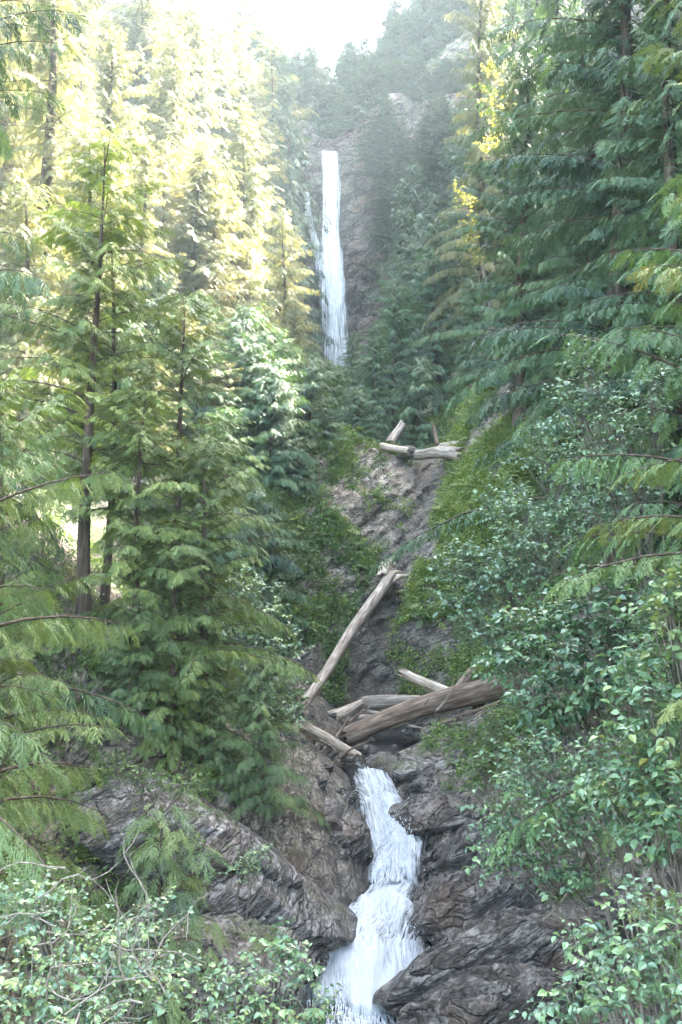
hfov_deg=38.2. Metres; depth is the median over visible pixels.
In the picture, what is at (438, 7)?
fir tree
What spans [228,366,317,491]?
cedar tree
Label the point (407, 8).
fir tree
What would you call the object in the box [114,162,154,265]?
fir tree
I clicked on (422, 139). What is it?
bushy tree
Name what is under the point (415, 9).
fir tree
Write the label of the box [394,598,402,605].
stone
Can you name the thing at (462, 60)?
bushy tree
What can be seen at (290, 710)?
alder shrub
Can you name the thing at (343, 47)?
fir tree
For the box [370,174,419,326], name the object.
fir tree
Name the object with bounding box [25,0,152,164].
fir tree
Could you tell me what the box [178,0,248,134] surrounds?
pine tree
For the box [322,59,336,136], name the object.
fir tree
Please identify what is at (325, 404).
cedar tree
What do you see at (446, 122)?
bushy tree
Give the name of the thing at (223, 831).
boulder
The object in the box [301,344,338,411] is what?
cedar tree
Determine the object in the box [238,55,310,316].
fir tree
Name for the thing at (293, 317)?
fir tree
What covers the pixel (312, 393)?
cedar tree
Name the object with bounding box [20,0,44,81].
fir tree
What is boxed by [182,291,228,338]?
cedar tree
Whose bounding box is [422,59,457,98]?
bushy tree
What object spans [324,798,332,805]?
stone
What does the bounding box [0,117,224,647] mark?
cedar tree
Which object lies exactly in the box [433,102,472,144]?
bushy tree
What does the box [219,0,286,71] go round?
fir tree
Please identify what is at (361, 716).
log
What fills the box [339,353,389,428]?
cedar tree
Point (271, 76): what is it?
pine tree
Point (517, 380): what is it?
cedar tree
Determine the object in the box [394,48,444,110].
bushy tree
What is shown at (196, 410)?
cedar tree
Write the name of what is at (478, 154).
cedar tree
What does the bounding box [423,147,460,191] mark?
bushy tree
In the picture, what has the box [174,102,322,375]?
fir tree
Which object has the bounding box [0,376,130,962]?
cedar tree
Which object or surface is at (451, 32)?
fir tree
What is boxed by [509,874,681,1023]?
alder shrub
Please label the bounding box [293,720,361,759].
log
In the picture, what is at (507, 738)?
shrub
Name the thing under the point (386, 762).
boulder
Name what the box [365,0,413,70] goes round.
fir tree
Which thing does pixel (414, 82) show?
bushy tree
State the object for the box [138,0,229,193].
fir tree
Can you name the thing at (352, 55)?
fir tree
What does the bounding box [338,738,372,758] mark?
driftwood stick
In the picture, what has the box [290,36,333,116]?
fir tree
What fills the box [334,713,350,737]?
driftwood stick
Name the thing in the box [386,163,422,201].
bushy tree
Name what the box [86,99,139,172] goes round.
fir tree
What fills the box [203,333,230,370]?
cedar tree
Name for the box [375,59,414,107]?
bushy tree
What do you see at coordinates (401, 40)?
fir tree
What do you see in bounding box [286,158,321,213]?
bushy tree
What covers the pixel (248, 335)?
cedar tree
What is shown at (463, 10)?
fir tree
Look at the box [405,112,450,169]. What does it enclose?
bushy tree
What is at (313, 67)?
fir tree
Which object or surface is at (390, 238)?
bushy tree
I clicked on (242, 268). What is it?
fir tree
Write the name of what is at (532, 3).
cedar tree
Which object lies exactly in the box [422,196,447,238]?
bushy tree
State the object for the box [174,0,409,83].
sky
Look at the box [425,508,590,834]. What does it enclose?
alder shrub
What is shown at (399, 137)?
bushy tree
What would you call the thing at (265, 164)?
fir tree
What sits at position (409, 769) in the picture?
boulder
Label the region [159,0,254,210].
fir tree
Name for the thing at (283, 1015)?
alder shrub
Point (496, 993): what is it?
boulder
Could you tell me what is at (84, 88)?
fir tree
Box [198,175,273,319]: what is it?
fir tree
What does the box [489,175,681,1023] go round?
cedar tree
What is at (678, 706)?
hemlock tree
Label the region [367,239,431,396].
fir tree
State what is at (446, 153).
fir tree
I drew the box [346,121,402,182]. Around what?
bushy tree
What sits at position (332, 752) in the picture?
boulder
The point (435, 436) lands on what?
log
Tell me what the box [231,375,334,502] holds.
cedar tree
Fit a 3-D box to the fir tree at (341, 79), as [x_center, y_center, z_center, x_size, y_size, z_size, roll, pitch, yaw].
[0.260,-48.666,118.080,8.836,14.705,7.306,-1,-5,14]
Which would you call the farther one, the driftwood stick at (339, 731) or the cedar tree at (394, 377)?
the cedar tree at (394, 377)
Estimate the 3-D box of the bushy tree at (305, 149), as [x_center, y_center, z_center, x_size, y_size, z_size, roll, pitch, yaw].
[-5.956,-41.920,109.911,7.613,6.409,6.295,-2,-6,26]
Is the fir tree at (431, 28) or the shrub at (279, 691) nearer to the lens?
the shrub at (279, 691)
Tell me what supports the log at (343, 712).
on the ground
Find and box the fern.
[135,811,209,923]
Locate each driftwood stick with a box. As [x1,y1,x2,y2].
[299,728,330,748]
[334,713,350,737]
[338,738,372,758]
[346,705,373,724]
[367,710,378,713]
[389,722,408,728]
[408,724,435,732]
[434,686,454,711]
[457,712,467,723]
[472,702,503,721]
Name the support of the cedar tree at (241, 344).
on the ground
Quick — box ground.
[0,0,681,1023]
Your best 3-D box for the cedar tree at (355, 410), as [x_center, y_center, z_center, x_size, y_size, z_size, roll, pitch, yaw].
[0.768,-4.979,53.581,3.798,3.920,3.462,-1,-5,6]
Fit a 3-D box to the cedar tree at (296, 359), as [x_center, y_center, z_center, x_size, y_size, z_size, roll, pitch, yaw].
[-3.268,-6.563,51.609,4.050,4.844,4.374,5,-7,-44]
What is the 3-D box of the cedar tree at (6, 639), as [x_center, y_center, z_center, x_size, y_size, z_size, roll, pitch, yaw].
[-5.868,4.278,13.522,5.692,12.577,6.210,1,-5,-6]
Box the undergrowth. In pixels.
[0,271,681,1023]
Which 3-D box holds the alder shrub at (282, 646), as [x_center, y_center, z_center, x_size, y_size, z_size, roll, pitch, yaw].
[-2.448,3.887,30.456,3.410,4.815,3.056,0,-5,0]
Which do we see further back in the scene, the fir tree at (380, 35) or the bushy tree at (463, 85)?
the fir tree at (380, 35)
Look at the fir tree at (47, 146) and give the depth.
47.86 m
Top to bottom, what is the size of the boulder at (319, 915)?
3.100 m
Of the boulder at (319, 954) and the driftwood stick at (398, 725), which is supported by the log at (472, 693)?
the driftwood stick at (398, 725)
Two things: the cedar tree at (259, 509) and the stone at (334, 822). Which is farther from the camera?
the cedar tree at (259, 509)
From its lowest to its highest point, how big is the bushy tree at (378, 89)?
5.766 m
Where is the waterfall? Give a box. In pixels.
[303,151,348,364]
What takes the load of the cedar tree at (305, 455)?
on the ground
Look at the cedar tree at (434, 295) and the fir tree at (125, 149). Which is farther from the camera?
the fir tree at (125, 149)
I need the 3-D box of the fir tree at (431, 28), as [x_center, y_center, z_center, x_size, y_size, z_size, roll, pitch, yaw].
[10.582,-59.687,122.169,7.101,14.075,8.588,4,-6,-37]
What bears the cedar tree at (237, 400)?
on the ground
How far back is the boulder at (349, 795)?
27.89 m
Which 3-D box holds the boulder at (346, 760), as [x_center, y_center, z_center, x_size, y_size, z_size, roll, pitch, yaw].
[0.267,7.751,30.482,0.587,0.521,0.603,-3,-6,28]
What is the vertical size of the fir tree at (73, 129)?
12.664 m
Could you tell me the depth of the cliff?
111.36 m
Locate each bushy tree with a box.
[257,106,302,163]
[275,112,320,166]
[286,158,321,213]
[323,76,376,135]
[329,72,377,136]
[334,51,397,133]
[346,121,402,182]
[348,120,398,163]
[357,81,383,112]
[360,150,407,200]
[360,197,399,241]
[362,160,407,218]
[362,205,398,252]
[364,96,415,139]
[373,115,415,163]
[373,145,437,200]
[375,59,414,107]
[376,125,412,173]
[378,57,423,108]
[378,200,418,261]
[378,227,397,265]
[382,173,430,222]
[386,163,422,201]
[387,154,430,211]
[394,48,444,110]
[396,76,419,109]
[399,60,434,111]
[401,127,433,161]
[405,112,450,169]
[412,94,467,141]
[412,157,440,196]
[420,113,463,168]
[421,67,453,99]
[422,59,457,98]
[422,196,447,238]
[423,120,469,181]
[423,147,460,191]
[425,56,460,98]
[426,158,458,197]
[428,166,453,202]
[433,48,484,101]
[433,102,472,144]
[440,59,475,95]
[449,68,475,94]
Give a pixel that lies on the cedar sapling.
(154, 858)
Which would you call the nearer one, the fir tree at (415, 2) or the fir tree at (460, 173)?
the fir tree at (460, 173)
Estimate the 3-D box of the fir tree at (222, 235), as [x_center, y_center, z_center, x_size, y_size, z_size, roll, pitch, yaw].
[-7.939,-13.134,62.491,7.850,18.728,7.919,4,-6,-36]
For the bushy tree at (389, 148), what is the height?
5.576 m
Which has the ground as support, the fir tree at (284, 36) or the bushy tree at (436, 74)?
the fir tree at (284, 36)
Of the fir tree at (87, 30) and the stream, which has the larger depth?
the fir tree at (87, 30)
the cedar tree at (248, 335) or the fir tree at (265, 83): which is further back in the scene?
the fir tree at (265, 83)
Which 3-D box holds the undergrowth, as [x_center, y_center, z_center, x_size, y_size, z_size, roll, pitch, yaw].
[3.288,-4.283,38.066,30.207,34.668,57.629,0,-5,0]
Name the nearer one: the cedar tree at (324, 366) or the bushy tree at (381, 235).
the cedar tree at (324, 366)
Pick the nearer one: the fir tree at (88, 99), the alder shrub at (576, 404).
the alder shrub at (576, 404)
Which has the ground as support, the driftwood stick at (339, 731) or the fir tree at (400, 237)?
the fir tree at (400, 237)
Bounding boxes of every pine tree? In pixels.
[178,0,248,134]
[204,0,283,141]
[245,0,317,202]
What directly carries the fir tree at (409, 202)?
on the ground
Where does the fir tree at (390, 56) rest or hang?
on the ground
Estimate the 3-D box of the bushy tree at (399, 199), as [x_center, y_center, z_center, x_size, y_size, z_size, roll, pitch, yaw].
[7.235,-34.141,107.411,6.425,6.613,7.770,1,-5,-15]
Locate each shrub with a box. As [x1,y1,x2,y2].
[0,825,211,1023]
[92,746,210,810]
[160,916,343,1023]
[215,668,303,723]
[217,561,314,717]
[218,842,273,919]
[233,699,314,752]
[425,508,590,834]
[439,707,528,821]
[455,711,654,1023]
[470,560,681,1023]
[471,416,638,758]
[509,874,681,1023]
[539,329,681,879]
[570,559,681,948]
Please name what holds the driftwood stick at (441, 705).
on the ground
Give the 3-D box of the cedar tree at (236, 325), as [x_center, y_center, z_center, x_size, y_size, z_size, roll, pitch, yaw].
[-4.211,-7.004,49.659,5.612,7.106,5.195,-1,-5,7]
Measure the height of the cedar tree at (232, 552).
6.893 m
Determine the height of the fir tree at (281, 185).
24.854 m
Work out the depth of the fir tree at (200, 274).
61.11 m
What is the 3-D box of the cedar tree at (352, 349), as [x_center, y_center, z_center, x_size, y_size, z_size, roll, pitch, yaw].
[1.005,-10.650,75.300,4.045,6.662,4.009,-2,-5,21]
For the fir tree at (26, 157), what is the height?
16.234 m
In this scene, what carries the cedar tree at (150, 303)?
on the ground
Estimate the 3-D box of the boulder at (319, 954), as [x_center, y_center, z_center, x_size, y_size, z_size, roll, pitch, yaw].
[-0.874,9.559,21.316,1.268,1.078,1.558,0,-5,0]
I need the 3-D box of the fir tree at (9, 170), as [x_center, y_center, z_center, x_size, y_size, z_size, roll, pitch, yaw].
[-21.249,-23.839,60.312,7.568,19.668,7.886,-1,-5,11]
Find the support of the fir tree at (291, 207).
on the ground
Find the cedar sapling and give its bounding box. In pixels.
[60,788,231,1023]
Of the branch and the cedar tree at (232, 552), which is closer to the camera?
the branch
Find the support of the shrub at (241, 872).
on the ground
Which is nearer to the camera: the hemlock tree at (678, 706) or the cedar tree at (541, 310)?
the hemlock tree at (678, 706)
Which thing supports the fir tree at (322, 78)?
on the ground
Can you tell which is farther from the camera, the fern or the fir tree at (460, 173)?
the fir tree at (460, 173)
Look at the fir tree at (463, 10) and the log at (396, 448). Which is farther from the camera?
the fir tree at (463, 10)
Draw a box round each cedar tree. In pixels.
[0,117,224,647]
[0,160,202,617]
[0,177,85,453]
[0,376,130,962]
[0,417,139,949]
[31,124,165,422]
[63,385,226,715]
[72,290,322,733]
[79,302,184,427]
[81,603,199,753]
[94,337,170,428]
[105,278,176,372]
[106,352,187,461]
[107,261,162,347]
[107,430,280,771]
[115,514,261,770]
[128,256,210,380]
[160,304,205,412]
[161,481,296,668]
[162,337,240,439]
[164,296,228,380]
[174,405,268,495]
[175,674,252,794]
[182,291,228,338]
[185,329,273,437]
[187,465,314,649]
[189,360,258,444]
[196,322,220,386]
[200,395,261,460]
[201,663,329,829]
[202,303,304,434]
[203,306,292,403]
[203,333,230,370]
[215,340,307,448]
[222,322,273,384]
[224,299,267,340]
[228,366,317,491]
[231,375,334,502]
[233,354,318,470]
[251,327,313,435]
[252,499,304,604]
[263,425,328,495]
[276,341,318,416]
[281,457,321,506]
[286,357,347,447]
[290,374,335,416]
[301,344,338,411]
[306,403,355,449]
[308,351,349,416]
[315,363,371,414]
[316,369,364,428]
[329,386,389,444]
[336,331,366,401]
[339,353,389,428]
[342,323,403,443]
[354,276,433,443]
[366,0,681,580]
[380,356,451,457]
[395,219,470,418]
[407,38,580,430]
[417,0,537,381]
[419,0,540,307]
[442,277,495,391]
[459,96,599,380]
[476,0,595,283]
[480,0,615,281]
[481,5,659,434]
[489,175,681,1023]
[534,36,677,492]
[537,0,681,603]
[568,72,681,566]
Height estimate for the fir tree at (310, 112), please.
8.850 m
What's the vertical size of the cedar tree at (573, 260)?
20.472 m
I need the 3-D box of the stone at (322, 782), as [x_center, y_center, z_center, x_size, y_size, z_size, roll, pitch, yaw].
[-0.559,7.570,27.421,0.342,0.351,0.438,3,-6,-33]
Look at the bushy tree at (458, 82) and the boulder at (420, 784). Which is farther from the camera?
the bushy tree at (458, 82)
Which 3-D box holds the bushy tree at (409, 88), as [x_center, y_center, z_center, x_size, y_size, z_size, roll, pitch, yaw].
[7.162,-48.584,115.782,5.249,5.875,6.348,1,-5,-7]
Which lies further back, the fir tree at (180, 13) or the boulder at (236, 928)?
the fir tree at (180, 13)
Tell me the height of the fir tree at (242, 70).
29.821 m
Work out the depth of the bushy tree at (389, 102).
111.22 m
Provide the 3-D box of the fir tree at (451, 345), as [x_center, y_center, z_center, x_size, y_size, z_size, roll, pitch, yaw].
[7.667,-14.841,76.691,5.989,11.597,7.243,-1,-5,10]
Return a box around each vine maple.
[452,180,494,361]
[473,57,517,271]
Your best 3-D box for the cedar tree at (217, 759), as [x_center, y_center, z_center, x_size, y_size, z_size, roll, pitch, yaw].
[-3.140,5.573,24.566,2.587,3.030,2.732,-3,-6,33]
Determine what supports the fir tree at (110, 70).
on the ground
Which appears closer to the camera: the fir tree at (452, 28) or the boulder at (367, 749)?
the boulder at (367, 749)
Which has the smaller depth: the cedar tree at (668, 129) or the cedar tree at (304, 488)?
the cedar tree at (668, 129)
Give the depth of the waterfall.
108.54 m
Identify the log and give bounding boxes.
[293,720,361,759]
[299,556,408,711]
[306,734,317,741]
[327,699,363,720]
[338,672,520,744]
[358,714,370,720]
[361,695,421,709]
[378,443,411,453]
[385,420,405,444]
[397,665,447,691]
[413,446,463,462]
[431,422,438,444]
[438,440,461,445]
[438,700,503,724]
[455,660,481,685]
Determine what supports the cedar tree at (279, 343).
on the ground
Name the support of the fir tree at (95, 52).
on the ground
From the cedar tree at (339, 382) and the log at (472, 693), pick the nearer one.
the log at (472, 693)
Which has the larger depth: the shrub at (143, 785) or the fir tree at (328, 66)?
the fir tree at (328, 66)
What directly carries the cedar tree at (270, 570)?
on the ground
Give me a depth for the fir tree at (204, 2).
97.05 m
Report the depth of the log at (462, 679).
35.89 m
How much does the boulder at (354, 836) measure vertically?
2.121 m
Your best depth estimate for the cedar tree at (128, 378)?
43.88 m
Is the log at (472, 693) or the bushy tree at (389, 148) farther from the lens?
the bushy tree at (389, 148)
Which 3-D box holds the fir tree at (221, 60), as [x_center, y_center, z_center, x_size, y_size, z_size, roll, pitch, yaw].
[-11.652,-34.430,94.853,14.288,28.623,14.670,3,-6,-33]
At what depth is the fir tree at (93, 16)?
100.73 m
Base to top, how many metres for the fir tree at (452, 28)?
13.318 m
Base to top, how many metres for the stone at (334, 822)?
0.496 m
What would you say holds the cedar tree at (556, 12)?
on the ground
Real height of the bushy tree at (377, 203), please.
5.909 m
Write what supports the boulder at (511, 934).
on the ground
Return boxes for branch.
[544,848,590,919]
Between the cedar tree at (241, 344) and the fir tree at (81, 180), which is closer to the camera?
the cedar tree at (241, 344)
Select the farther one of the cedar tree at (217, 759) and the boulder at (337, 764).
the boulder at (337, 764)
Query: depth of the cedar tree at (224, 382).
45.43 m
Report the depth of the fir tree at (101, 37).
96.33 m
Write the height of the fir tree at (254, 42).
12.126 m
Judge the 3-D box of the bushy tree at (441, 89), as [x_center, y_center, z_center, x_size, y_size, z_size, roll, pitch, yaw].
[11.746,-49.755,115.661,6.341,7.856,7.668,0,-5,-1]
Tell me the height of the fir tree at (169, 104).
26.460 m
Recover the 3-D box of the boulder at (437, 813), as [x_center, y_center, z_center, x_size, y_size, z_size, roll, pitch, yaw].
[2.895,8.601,27.204,3.328,1.714,2.666,0,-5,0]
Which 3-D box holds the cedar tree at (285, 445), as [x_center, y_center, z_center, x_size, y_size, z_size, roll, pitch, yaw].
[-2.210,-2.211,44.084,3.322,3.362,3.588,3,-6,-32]
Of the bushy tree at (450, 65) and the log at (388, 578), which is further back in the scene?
the bushy tree at (450, 65)
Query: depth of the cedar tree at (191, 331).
47.74 m
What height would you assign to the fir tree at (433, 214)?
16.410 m
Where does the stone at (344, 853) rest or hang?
on the ground
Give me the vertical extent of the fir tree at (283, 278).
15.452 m
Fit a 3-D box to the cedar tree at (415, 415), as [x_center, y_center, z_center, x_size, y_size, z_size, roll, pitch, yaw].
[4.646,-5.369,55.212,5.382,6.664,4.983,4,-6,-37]
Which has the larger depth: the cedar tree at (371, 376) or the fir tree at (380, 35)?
the fir tree at (380, 35)
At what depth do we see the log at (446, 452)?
48.29 m
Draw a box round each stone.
[300,738,306,744]
[317,778,327,787]
[322,814,342,831]
[324,763,333,770]
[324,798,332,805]
[328,713,336,718]
[340,848,349,859]
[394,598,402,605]
[398,626,406,630]
[415,720,423,726]
[420,726,434,739]
[451,749,466,765]
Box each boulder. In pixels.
[72,775,301,888]
[107,913,315,1023]
[154,869,357,950]
[304,944,328,984]
[315,740,338,758]
[325,802,373,865]
[331,760,341,767]
[331,785,360,808]
[340,754,359,767]
[355,743,377,754]
[365,752,397,773]
[372,893,651,1014]
[388,789,484,837]
[389,755,448,781]
[396,960,579,1023]
[397,446,417,459]
[397,729,420,742]
[402,775,444,795]
[413,850,573,944]
[418,820,519,881]
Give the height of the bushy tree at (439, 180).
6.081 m
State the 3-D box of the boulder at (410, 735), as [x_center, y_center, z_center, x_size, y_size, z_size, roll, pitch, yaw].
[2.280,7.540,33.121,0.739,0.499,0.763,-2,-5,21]
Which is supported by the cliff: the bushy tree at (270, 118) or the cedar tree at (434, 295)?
the bushy tree at (270, 118)
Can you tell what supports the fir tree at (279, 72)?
on the ground
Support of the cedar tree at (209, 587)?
on the ground
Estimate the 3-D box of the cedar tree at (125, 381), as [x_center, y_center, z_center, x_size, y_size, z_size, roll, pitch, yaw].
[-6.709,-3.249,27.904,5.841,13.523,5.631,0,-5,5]
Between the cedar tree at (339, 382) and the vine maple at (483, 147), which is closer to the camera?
the vine maple at (483, 147)
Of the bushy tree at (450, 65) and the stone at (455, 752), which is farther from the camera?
the bushy tree at (450, 65)
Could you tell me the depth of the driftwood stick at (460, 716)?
32.88 m
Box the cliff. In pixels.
[253,83,644,362]
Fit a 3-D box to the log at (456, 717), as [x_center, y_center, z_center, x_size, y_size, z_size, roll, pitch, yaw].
[4.370,6.723,33.040,2.431,0.156,0.142,-20,-1,4]
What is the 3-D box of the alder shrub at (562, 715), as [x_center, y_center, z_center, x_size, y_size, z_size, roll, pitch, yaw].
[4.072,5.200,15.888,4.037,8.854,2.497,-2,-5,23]
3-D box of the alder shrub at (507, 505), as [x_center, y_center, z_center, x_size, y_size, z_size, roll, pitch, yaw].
[5.687,1.942,25.960,4.360,9.497,3.472,-1,-5,16]
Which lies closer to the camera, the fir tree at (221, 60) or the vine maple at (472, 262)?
the vine maple at (472, 262)
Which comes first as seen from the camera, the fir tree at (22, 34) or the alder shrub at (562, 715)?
the alder shrub at (562, 715)
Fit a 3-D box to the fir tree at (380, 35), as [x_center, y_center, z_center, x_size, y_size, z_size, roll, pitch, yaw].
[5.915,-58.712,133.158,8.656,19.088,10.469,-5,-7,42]
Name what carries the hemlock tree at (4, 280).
on the ground
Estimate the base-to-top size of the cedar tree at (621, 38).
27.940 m
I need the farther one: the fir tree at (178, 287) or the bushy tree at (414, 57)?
the bushy tree at (414, 57)
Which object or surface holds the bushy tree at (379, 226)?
on the cliff
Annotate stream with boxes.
[297,725,432,1023]
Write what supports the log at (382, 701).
on the ground
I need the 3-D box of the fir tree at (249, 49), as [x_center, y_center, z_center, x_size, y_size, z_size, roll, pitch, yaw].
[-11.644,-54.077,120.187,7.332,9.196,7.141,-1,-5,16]
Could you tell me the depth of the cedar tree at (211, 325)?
50.93 m
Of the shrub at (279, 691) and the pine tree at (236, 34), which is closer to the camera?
the shrub at (279, 691)
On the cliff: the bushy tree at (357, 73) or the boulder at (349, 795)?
the bushy tree at (357, 73)
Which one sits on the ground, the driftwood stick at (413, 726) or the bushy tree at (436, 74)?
the driftwood stick at (413, 726)
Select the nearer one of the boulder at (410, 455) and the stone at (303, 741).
the stone at (303, 741)
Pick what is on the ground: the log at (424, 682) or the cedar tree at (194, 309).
the cedar tree at (194, 309)
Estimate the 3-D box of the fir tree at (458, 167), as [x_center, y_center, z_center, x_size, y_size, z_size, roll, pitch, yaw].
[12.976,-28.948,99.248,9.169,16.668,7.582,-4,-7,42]
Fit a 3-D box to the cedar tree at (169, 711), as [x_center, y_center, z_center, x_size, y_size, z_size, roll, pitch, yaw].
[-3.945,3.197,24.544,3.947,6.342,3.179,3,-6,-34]
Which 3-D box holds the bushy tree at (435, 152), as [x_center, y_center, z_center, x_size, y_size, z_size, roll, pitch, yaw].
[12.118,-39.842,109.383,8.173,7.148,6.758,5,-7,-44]
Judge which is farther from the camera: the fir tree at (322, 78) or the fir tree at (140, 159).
the fir tree at (322, 78)
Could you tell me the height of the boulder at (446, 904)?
2.406 m
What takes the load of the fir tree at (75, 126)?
on the ground
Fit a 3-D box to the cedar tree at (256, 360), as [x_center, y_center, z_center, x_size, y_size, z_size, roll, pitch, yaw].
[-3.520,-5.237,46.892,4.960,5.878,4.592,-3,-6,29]
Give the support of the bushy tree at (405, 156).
on the cliff
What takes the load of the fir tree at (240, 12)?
on the ground
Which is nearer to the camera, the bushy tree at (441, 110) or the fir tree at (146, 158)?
the fir tree at (146, 158)
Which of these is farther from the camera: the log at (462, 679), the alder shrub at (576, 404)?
the log at (462, 679)
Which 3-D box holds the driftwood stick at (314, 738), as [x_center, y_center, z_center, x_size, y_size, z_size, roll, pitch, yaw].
[-0.816,6.908,30.032,1.499,0.125,0.074,35,-52,-24]
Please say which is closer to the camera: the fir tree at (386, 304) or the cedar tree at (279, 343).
the cedar tree at (279, 343)
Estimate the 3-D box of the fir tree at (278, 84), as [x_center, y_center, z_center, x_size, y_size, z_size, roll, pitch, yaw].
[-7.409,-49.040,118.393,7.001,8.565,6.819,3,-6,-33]
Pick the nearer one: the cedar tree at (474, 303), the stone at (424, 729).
the stone at (424, 729)
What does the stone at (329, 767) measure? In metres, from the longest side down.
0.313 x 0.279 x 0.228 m
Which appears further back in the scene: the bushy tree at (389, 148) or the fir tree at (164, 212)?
the bushy tree at (389, 148)
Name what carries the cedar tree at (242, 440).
on the ground
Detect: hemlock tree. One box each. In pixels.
[0,0,168,742]
[542,0,681,972]
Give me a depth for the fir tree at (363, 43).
124.69 m
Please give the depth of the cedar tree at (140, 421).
42.56 m
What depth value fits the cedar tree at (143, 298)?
51.66 m
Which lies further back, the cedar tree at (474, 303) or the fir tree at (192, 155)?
the fir tree at (192, 155)
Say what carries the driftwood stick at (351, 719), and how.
on the log at (472, 693)
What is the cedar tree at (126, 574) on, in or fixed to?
on the ground
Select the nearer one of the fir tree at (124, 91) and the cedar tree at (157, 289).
the cedar tree at (157, 289)
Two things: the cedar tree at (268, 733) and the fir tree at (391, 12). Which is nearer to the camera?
the cedar tree at (268, 733)
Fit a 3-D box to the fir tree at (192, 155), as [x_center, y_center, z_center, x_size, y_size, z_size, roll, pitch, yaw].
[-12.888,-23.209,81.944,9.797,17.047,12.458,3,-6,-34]
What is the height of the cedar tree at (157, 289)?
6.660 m
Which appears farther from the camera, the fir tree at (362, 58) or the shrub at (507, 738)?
the fir tree at (362, 58)
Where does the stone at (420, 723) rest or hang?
on the ground
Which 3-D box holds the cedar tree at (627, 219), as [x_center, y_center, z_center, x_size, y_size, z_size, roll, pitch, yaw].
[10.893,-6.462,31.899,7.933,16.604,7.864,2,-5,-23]
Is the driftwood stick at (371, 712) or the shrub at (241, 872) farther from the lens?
the driftwood stick at (371, 712)
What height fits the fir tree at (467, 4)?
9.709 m
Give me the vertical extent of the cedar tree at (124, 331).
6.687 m
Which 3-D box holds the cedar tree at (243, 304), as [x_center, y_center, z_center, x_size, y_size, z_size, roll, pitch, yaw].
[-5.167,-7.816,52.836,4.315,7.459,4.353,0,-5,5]
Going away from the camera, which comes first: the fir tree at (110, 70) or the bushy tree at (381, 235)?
the fir tree at (110, 70)
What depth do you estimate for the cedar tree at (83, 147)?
45.18 m
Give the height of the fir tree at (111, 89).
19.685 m
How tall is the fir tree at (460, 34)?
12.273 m
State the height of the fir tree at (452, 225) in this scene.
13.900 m
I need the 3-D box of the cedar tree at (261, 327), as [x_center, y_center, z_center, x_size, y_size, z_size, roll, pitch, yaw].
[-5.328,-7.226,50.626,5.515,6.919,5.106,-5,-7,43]
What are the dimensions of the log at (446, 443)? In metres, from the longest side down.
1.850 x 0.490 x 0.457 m
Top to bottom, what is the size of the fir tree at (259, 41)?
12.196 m
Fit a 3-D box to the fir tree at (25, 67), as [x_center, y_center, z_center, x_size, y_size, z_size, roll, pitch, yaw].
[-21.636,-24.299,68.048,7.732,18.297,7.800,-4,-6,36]
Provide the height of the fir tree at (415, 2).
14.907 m
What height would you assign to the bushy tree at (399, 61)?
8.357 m
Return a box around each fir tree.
[0,0,33,107]
[0,0,137,349]
[0,1,50,264]
[0,36,74,241]
[0,78,55,281]
[18,56,99,205]
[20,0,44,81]
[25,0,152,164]
[34,86,90,177]
[54,26,177,305]
[57,131,125,293]
[67,56,101,129]
[74,84,100,126]
[78,10,109,100]
[82,6,99,35]
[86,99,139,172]
[89,0,224,182]
[91,14,132,72]
[93,140,181,339]
[94,40,146,132]
[96,55,146,171]
[111,129,138,168]
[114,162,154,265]
[118,19,234,278]
[119,138,211,315]
[127,149,184,247]
[134,218,199,321]
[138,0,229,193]
[146,138,252,342]
[157,0,241,189]
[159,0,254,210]
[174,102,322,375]
[183,140,212,230]
[186,165,262,324]
[193,16,281,285]
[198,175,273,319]
[205,215,267,329]
[212,35,300,313]
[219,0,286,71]
[224,0,269,78]
[224,0,269,87]
[236,35,262,86]
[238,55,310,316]
[240,18,275,87]
[243,42,280,106]
[244,25,287,105]
[250,205,321,382]
[257,134,309,336]
[261,71,343,364]
[265,138,320,354]
[266,201,327,353]
[267,0,309,73]
[267,60,295,114]
[269,71,302,114]
[272,42,328,134]
[273,299,324,409]
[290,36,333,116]
[292,51,340,138]
[298,91,332,139]
[307,54,335,125]
[315,50,355,138]
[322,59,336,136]
[323,35,366,131]
[330,34,368,81]
[336,28,377,81]
[342,53,380,102]
[356,205,422,370]
[363,277,412,406]
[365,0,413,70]
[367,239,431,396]
[368,159,438,316]
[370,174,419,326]
[374,13,394,66]
[377,41,401,80]
[378,2,424,74]
[381,0,420,67]
[388,0,451,74]
[395,0,439,62]
[396,192,450,348]
[400,0,453,64]
[400,255,471,384]
[405,0,457,59]
[417,201,476,342]
[424,139,458,204]
[435,0,475,42]
[435,146,473,287]
[439,0,473,45]
[440,129,498,304]
[443,0,475,37]
[447,0,478,36]
[450,1,483,24]
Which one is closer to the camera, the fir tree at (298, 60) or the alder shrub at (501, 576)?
the alder shrub at (501, 576)
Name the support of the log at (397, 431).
on the ground
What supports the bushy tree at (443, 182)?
on the cliff
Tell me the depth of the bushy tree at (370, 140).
110.64 m
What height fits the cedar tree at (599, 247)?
21.141 m
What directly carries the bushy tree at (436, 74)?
on the cliff
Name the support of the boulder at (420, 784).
on the ground
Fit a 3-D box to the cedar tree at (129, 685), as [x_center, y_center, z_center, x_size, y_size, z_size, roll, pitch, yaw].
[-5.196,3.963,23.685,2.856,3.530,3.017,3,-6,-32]
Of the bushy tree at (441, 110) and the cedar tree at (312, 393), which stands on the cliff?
the bushy tree at (441, 110)
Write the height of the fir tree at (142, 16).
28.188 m
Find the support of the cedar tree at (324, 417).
on the ground
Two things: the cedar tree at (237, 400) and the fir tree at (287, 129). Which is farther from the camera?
the fir tree at (287, 129)
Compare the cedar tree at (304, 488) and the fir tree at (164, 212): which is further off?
the fir tree at (164, 212)
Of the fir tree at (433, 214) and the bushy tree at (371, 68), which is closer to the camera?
the fir tree at (433, 214)

